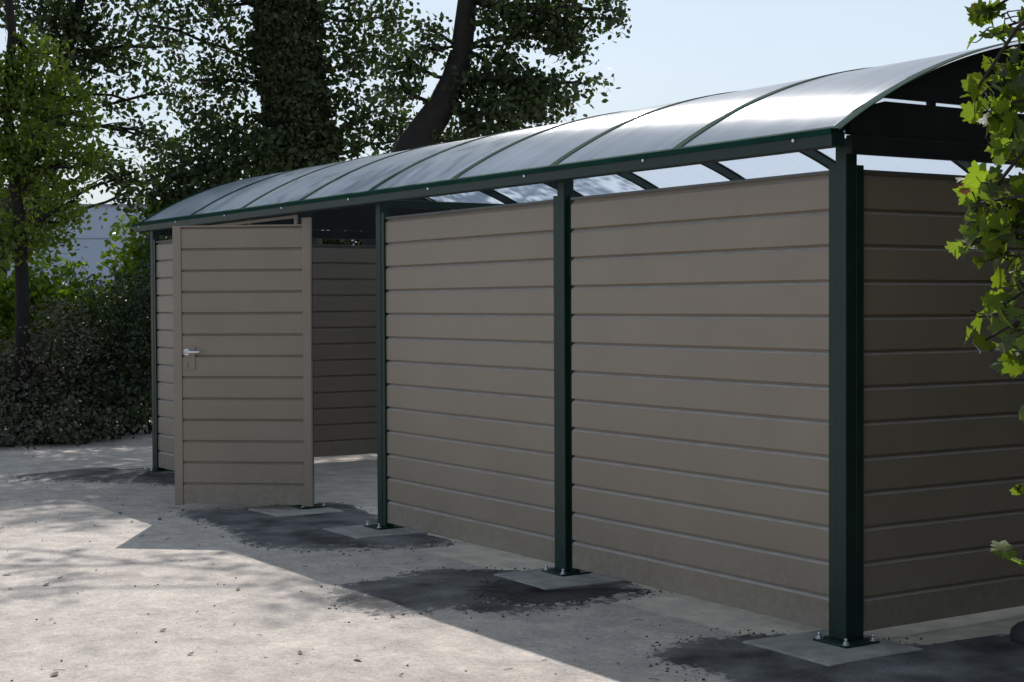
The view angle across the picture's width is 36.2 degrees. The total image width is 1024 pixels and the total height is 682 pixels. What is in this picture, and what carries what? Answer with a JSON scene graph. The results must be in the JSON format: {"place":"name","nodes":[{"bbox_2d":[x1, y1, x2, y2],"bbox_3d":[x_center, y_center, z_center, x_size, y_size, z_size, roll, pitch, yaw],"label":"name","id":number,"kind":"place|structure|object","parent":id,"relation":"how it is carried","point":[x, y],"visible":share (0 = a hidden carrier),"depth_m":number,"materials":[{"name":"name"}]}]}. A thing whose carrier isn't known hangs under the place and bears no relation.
{"place":"outdoors","nodes":[
{"label":"outdoors","id":0,"kind":"place"},
{"bbox_2d":[7,204,166,292],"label":"warehouse","id":1,"kind":"structure","parent":0,"point":[94,237],"depth_m":42.34,"materials":[{"name":"grey"}]},
{"bbox_2d":[0,398,1023,681],"bbox_3d":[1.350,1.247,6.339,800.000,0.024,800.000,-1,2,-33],"label":"ground","id":2,"kind":"structure","parent":0,"point":[278,600],"depth_m":7.11,"materials":[{"name":"grey concrete"}]},
{"bbox_2d":[0,0,118,440],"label":"young maple","id":3,"kind":"object","parent":2,"relation":"on","point":[21,92],"visible":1,"depth_m":16.15,"materials":[{"name":"green plant"}]},
{"bbox_2d":[0,249,119,430],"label":"laurel bush","id":4,"kind":"object","parent":2,"relation":"on","point":[44,287],"visible":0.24,"depth_m":17.63,"materials":[{"name":"green plant"}]},
{"bbox_2d":[0,295,131,448],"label":"scrub bush","id":5,"kind":"object","parent":2,"relation":"on","point":[57,427],"visible":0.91,"depth_m":16.15,"materials":[{"name":"green plant"}]},
{"bbox_2d":[12,467,174,486],"bbox_3d":[-3.199,1.098,12.976,1.760,0.038,1.147,0,1,19],"label":"asphalt patch","id":6,"kind":"object","parent":2,"relation":"on","point":[139,476],"visible":0.9,"depth_m":12.71,"materials":[{"name":"grey asphalt"}]},
{"bbox_2d":[0,0,204,350],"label":"airy oak","id":7,"kind":"object","parent":2,"relation":"on","point":[74,25],"visible":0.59,"depth_m":20.20,"materials":[{"name":"green plant"}]},
{"bbox_2d":[50,232,171,439],"bbox_3d":[-4.138,-0.247,17.315,1.425,2.595,2.731,0,1,19],"label":"shade bush","id":8,"kind":"object","parent":2,"relation":"on","point":[133,399],"visible":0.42,"depth_m":16.79,"materials":[{"name":"green plant"}]},
{"bbox_2d":[84,195,170,427],"bbox_3d":[-4.523,-0.352,18.366,1.015,2.732,1.737,0,1,16],"label":"tall laurel","id":9,"kind":"object","parent":2,"relation":"on","point":[134,251],"visible":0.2,"depth_m":18.46,"materials":[{"name":"green plant"}]},
{"bbox_2d":[6,230,361,339],"bbox_3d":[-5.483,-0.847,24.056,12.319,3.573,3.186,-1,1,-12],"label":"back hedge","id":10,"kind":"object","parent":2,"relation":"on","point":[341,242],"depth_m":24.18,"materials":[{"name":"green plant"}]},
{"bbox_2d":[107,0,437,243],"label":"ivy clad tree","id":11,"kind":"object","parent":2,"relation":"on","point":[285,53],"visible":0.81,"depth_m":19.44,"materials":[{"name":"green plant"}]},
{"bbox_2d":[174,502,454,550],"bbox_3d":[-1.296,1.168,9.936,1.251,0.020,2.358,-1,1,-25],"label":"asphalt patch","id":12,"kind":"object","parent":2,"relation":"on","point":[245,525],"visible":0.83,"depth_m":9.67,"materials":[{"name":"grey asphalt"}]},
{"bbox_2d":[248,505,342,516],"bbox_3d":[-1.459,1.175,10.611,0.490,0.072,0.503,-1,2,-33],"label":"concrete pad","id":13,"kind":"object","parent":12,"relation":"on","point":[283,511],"visible":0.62,"depth_m":10.54,"materials":[{"name":"grey concrete"}]},
{"bbox_2d":[0,455,690,679],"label":"leaf litter","id":14,"kind":"object","parent":2,"relation":"on","point":[56,673],"visible":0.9,"depth_m":6.93,"materials":[{"name":"brown plant"}]},
{"bbox_2d":[323,523,427,538],"bbox_3d":[-0.837,1.194,9.641,0.491,0.072,0.488,-1,2,-33],"label":"concrete pad","id":15,"kind":"object","parent":2,"relation":"on","point":[359,532],"visible":0.47,"depth_m":9.55,"materials":[{"name":"grey concrete"}]},
{"bbox_2d":[0,468,955,681],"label":"gravel crumbs","id":16,"kind":"object","parent":2,"relation":"on","point":[703,679],"visible":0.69,"depth_m":7.14,"materials":[{"name":"grey gravel"}]},
{"bbox_2d":[325,568,653,615],"bbox_3d":[-0.190,1.214,7.683,1.533,0.022,1.345,-1,2,-33],"label":"asphalt patch","id":17,"kind":"object","parent":2,"relation":"on","point":[437,589],"visible":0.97,"depth_m":7.50,"materials":[{"name":"grey asphalt"}]},
{"bbox_2d":[358,0,631,244],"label":"leaning oak","id":18,"kind":"object","parent":2,"relation":"on","point":[523,98],"visible":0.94,"depth_m":17.29,"materials":[{"name":"green plant"}]},
{"bbox_2d":[466,578,650,606],"bbox_3d":[0.092,1.211,7.518,1.011,0.015,0.668,0,1,24],"label":"asphalt patch","id":19,"kind":"object","parent":2,"relation":"on","point":[529,595],"visible":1,"depth_m":7.48,"materials":[{"name":"black asphalt"}]},
{"bbox_2d":[494,567,631,589],"bbox_3d":[0.245,1.228,7.951,0.520,0.072,0.522,-1,2,-33],"label":"concrete pad","id":20,"kind":"object","parent":2,"relation":"on","point":[538,578],"visible":0.5,"depth_m":7.86,"materials":[{"name":"grey concrete"}]},
{"bbox_2d":[132,40,1023,647],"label":"bicycle shelter","id":21,"kind":"object","parent":2,"relation":"on","point":[712,348],"visible":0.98,"depth_m":7.52,"materials":[{"name":"green paint"}]},
{"bbox_2d":[172,217,313,506],"bbox_3d":[-1.829,0.144,10.623,0.965,1.948,0.087,0,1,8],"label":"door","id":22,"kind":"structure","parent":21,"relation":"in","point":[243,345],"depth_m":10.64,"materials":[{"name":"metal"}]},
{"bbox_2d":[645,634,1023,681],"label":"asphalt patch","id":23,"kind":"object","parent":2,"relation":"on","point":[991,658],"visible":0.91,"depth_m":6.03,"materials":[{"name":"black asphalt"}]},
{"bbox_2d":[742,629,922,666],"bbox_3d":[1.291,1.261,6.331,0.524,0.072,0.512,-1,2,-33],"label":"concrete pad","id":24,"kind":"object","parent":23,"relation":"on","point":[804,645],"visible":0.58,"depth_m":6.25,"materials":[{"name":"grey concrete"}]},
{"bbox_2d":[944,0,1023,568],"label":"maple tree","id":25,"kind":"object","parent":2,"relation":"on","point":[1001,226],"visible":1,"depth_m":4.64,"materials":[{"name":"green plant"}]},
{"bbox_2d":[1009,621,1023,645],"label":"stone","id":26,"kind":"object","parent":2,"relation":"on","point":[1016,634],"visible":0.77,"depth_m":6.38,"materials":[{"name":"grey stone"}]},
{"bbox_2d":[0,0,1023,203],"label":"sky","id":27,"kind":"structure","parent":0,"point":[674,51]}
]}

